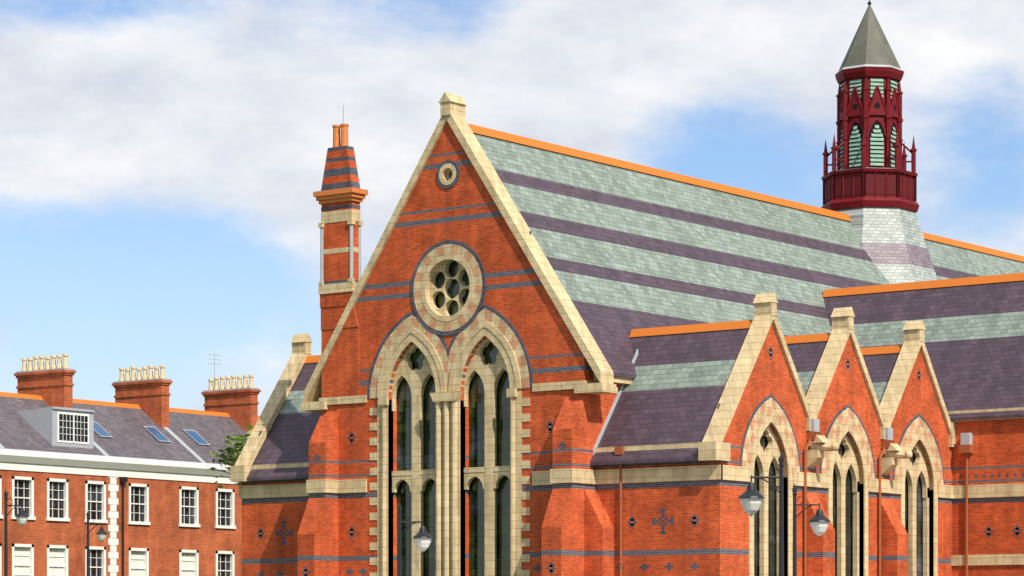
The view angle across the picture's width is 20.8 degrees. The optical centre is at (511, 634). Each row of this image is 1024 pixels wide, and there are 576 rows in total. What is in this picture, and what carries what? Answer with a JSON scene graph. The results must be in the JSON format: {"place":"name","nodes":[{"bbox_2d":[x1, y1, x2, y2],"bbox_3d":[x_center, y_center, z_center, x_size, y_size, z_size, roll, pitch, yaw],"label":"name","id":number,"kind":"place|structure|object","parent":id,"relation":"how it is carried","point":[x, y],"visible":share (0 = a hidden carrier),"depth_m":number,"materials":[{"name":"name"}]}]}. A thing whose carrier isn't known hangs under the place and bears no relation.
{"place":"outdoors","nodes":[
{"label":"outdoors","id":0,"kind":"place"},
{"bbox_2d":[0,396,247,463],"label":"terrace roof","id":1,"kind":"structure","parent":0,"point":[131,435],"depth_m":147.92,"materials":[{"name":"grey tile"}]},
{"bbox_2d":[16,406,209,448],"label":"roof windows","id":2,"kind":"structure","parent":1,"relation":"on","point":[64,426],"depth_m":142.11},
{"bbox_2d":[0,392,259,418],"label":"roof ridge tiles","id":3,"kind":"object","parent":1,"relation":"on","point":[81,401],"visible":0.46,"depth_m":149.99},
{"bbox_2d":[14,353,260,433],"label":"chimneys","id":4,"kind":"object","parent":1,"relation":"on","point":[53,385],"visible":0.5,"depth_m":151.13,"materials":[{"name":"red brick"}]},
{"bbox_2d":[207,425,253,505],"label":"tree","id":5,"kind":"object","parent":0,"point":[238,446],"depth_m":123.30,"materials":[{"name":"green plant"}]},
{"bbox_2d":[242,482,250,575],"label":"brick wall edge","id":6,"kind":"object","parent":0,"point":[246,537],"depth_m":117.38,"materials":[{"name":"red brick"}]},
{"bbox_2d":[231,333,312,481],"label":"gable coping","id":7,"kind":"object","parent":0,"point":[301,352],"visible":0.23,"depth_m":118.64,"materials":[{"name":"beige stone"}]},
{"bbox_2d":[251,478,308,575],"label":"aisle wall","id":8,"kind":"structure","parent":0,"point":[271,554],"depth_m":116.41,"materials":[{"name":"red brick"}]},
{"bbox_2d":[247,362,321,480],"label":"side roof","id":9,"kind":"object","parent":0,"point":[289,435],"visible":0.13,"depth_m":117.14,"materials":[{"name":"purple tile"}]},
{"bbox_2d":[305,355,320,362],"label":"aisle ridge tiles","id":10,"kind":"object","parent":9,"relation":"on","point":[312,358],"visible":0.12,"depth_m":119.69,"materials":[{"name":"orange tile"}]},
{"bbox_2d":[313,105,367,397],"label":"chimney","id":11,"kind":"object","parent":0,"point":[340,196],"visible":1,"depth_m":112.92,"materials":[{"name":"brick"}]},
{"bbox_2d":[322,121,592,575],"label":"gable wall","id":12,"kind":"structure","parent":0,"point":[464,209],"depth_m":109.43,"materials":[{"name":"brick"}]},
{"bbox_2d":[302,160,567,575],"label":"stone surround","id":13,"kind":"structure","parent":12,"relation":"attached to","point":[425,325],"depth_m":109.54,"materials":[{"name":"beige stone"}]},
{"bbox_2d":[392,169,509,575],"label":"hall gable tracery","id":14,"kind":"object","parent":12,"relation":"in","point":[490,475],"visible":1,"depth_m":109.85,"materials":[{"name":"beige stone"}]},
{"bbox_2d":[297,396,613,575],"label":"buttresses","id":15,"kind":"structure","parent":12,"relation":"attached to","point":[577,533],"depth_m":105.61,"materials":[{"name":"red brick"}]},
{"bbox_2d":[306,380,596,492],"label":"stone bands","id":16,"kind":"object","parent":15,"relation":"attached to","point":[574,475],"visible":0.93,"depth_m":105.95,"materials":[{"name":"beige stone"}]},
{"bbox_2d":[300,92,617,411],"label":"gable coping","id":17,"kind":"object","parent":12,"relation":"on","point":[452,109],"visible":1,"depth_m":108.60,"materials":[{"name":"beige stone"}]},
{"bbox_2d":[474,133,1023,383],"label":"hall roof","id":18,"kind":"structure","parent":12,"relation":"on","point":[625,251],"depth_m":117.49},
{"bbox_2d":[468,124,1023,261],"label":"roof ridge tiles","id":19,"kind":"object","parent":18,"relation":"on","point":[622,163],"visible":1,"depth_m":123.36,"materials":[{"name":"orange tile"}]},
{"bbox_2d":[832,207,937,283],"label":"turret base","id":20,"kind":"object","parent":18,"relation":"on","point":[892,243],"visible":0.42,"depth_m":133.84,"materials":[{"name":"grey tile"}]},
{"bbox_2d":[821,64,918,211],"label":"belfry turret","id":21,"kind":"object","parent":20,"relation":"on","point":[869,162],"visible":0.98,"depth_m":134.88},
{"bbox_2d":[839,0,900,70],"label":"spire roof","id":22,"kind":"structure","parent":21,"relation":"on","point":[869,44],"depth_m":135.42,"materials":[{"name":"grey metal"}]},
{"bbox_2d":[0,0,1023,415],"label":"sky","id":23,"kind":"structure","parent":0,"point":[162,162],"materials":[{"name":"blue"}]},
{"bbox_2d":[596,461,708,575],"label":"brick wall","id":24,"kind":"structure","parent":0,"point":[681,545],"depth_m":104.52,"materials":[{"name":"brick"}]},
{"bbox_2d":[593,349,637,575],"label":"hall downpipes","id":25,"kind":"object","parent":24,"relation":"attached to","point":[619,450],"visible":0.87,"depth_m":105.47,"materials":[{"name":"metal"}]},
{"bbox_2d":[709,324,951,575],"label":"gabled brick wall","id":26,"kind":"structure","parent":0,"point":[728,535],"depth_m":108.12,"materials":[{"name":"red brick"}]},
{"bbox_2d":[590,328,898,464],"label":"side aisle roofs","id":27,"kind":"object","parent":26,"relation":"on","point":[672,392],"visible":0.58,"depth_m":106.29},
{"bbox_2d":[629,320,901,354],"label":"roof ridge tiles","id":28,"kind":"object","parent":27,"relation":"on","point":[742,324],"visible":0.57,"depth_m":108.90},
{"bbox_2d":[698,292,954,460],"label":"gable copings","id":29,"kind":"object","parent":26,"relation":"on","point":[712,446],"visible":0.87,"depth_m":108.90,"materials":[{"name":"beige stone"}]},
{"bbox_2d":[755,425,928,575],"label":"window tracery","id":30,"kind":"object","parent":26,"relation":"in","point":[768,455],"visible":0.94,"depth_m":110.48,"materials":[{"name":"beige stone"}]},
{"bbox_2d":[718,403,922,575],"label":"window glass","id":31,"kind":"object","parent":30,"relation":"in","point":[772,531],"visible":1,"depth_m":110.61,"materials":[{"name":"black glass"}]},
{"bbox_2d":[807,493,907,575],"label":"buttresses","id":32,"kind":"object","parent":26,"relation":"attached to","point":[894,551],"visible":0.8,"depth_m":111.89,"materials":[{"name":"brick"}]},
{"bbox_2d":[804,419,912,575],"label":"drainpipes","id":33,"kind":"object","parent":26,"relation":"attached to","point":[891,451],"visible":1,"depth_m":108.25,"materials":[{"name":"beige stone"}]},
{"bbox_2d":[952,418,1023,575],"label":"wing walls","id":34,"kind":"structure","parent":0,"point":[998,446],"depth_m":116.30,"materials":[{"name":"red brick"}]},
{"bbox_2d":[822,280,1023,420],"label":"wing roof","id":35,"kind":"structure","parent":34,"relation":"on","point":[974,339],"depth_m":119.80,"materials":[{"name":"purple tile"}]},
{"bbox_2d":[822,273,1023,296],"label":"roof ridge tiles","id":36,"kind":"object","parent":35,"relation":"on","point":[927,284],"visible":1,"depth_m":122.99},
{"bbox_2d":[947,407,1023,575],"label":"stone trim","id":37,"kind":"structure","parent":34,"relation":"attached to","point":[966,491],"depth_m":116.49,"materials":[{"name":"beige stone"}]},
{"bbox_3d":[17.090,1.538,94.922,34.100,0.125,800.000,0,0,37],"label":"pavement","id":38,"kind":"structure","parent":0,"visible":0},
{"bbox_2d":[397,502,432,575],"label":"street lamp","id":39,"kind":"object","parent":38,"relation":"on","point":[422,537],"visible":1,"depth_m":85.94,"materials":[{"name":"black metal"}]},
{"bbox_2d":[738,452,783,575],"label":"street lamp","id":40,"kind":"object","parent":38,"relation":"on","point":[751,497],"visible":1,"depth_m":66.95,"materials":[{"name":"black metal"}]},
{"bbox_2d":[595,346,953,575],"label":"stone trim","id":41,"kind":"structure","parent":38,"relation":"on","point":[769,409],"depth_m":108.67,"materials":[{"name":"beige stone"}]},
{"bbox_2d":[792,484,830,575],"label":"street lamp","id":42,"kind":"object","parent":38,"relation":"on","point":[819,521],"visible":1,"depth_m":80.95,"materials":[{"name":"black metal"}]},
{"label":"ground","id":43,"kind":"structure","parent":0,"visible":0},
{"bbox_2d":[4,489,28,575],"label":"street lamp","id":44,"kind":"object","parent":43,"relation":"on","point":[21,516],"visible":1,"depth_m":99.95,"materials":[{"name":"black metal"}]},
{"bbox_2d":[86,511,107,575],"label":"street lamp","id":45,"kind":"object","parent":43,"relation":"on","point":[101,533],"visible":1,"depth_m":116.95,"materials":[{"name":"black metal"}]},
{"bbox_2d":[0,469,241,575],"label":"terrace walls","id":46,"kind":"structure","parent":43,"relation":"on","point":[164,537],"depth_m":144.00,"materials":[{"name":"brick"}]},
{"bbox_2d":[0,475,235,575],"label":"windows","id":47,"kind":"structure","parent":46,"relation":"in","point":[57,510],"depth_m":142.56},
{"bbox_2d":[0,448,238,575],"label":"cornice","id":48,"kind":"structure","parent":46,"relation":"attached to","point":[114,468],"depth_m":143.04,"materials":[{"name":"white paint"}]},
{"bbox_2d":[119,477,127,575],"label":"terrace pipes","id":49,"kind":"object","parent":46,"relation":"attached to","point":[123,479],"visible":1,"depth_m":143.50,"materials":[{"name":"black metal"}]},
{"bbox_2d":[239,462,308,575],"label":"stone trim","id":50,"kind":"structure","parent":43,"relation":"on","point":[274,490],"depth_m":116.29,"materials":[{"name":"beige stone"}]},
{"bbox_2d":[593,381,620,489],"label":"hall walls","id":51,"kind":"structure","parent":43,"relation":"on","point":[602,404],"depth_m":106.50,"materials":[{"name":"red brick"}]}
]}

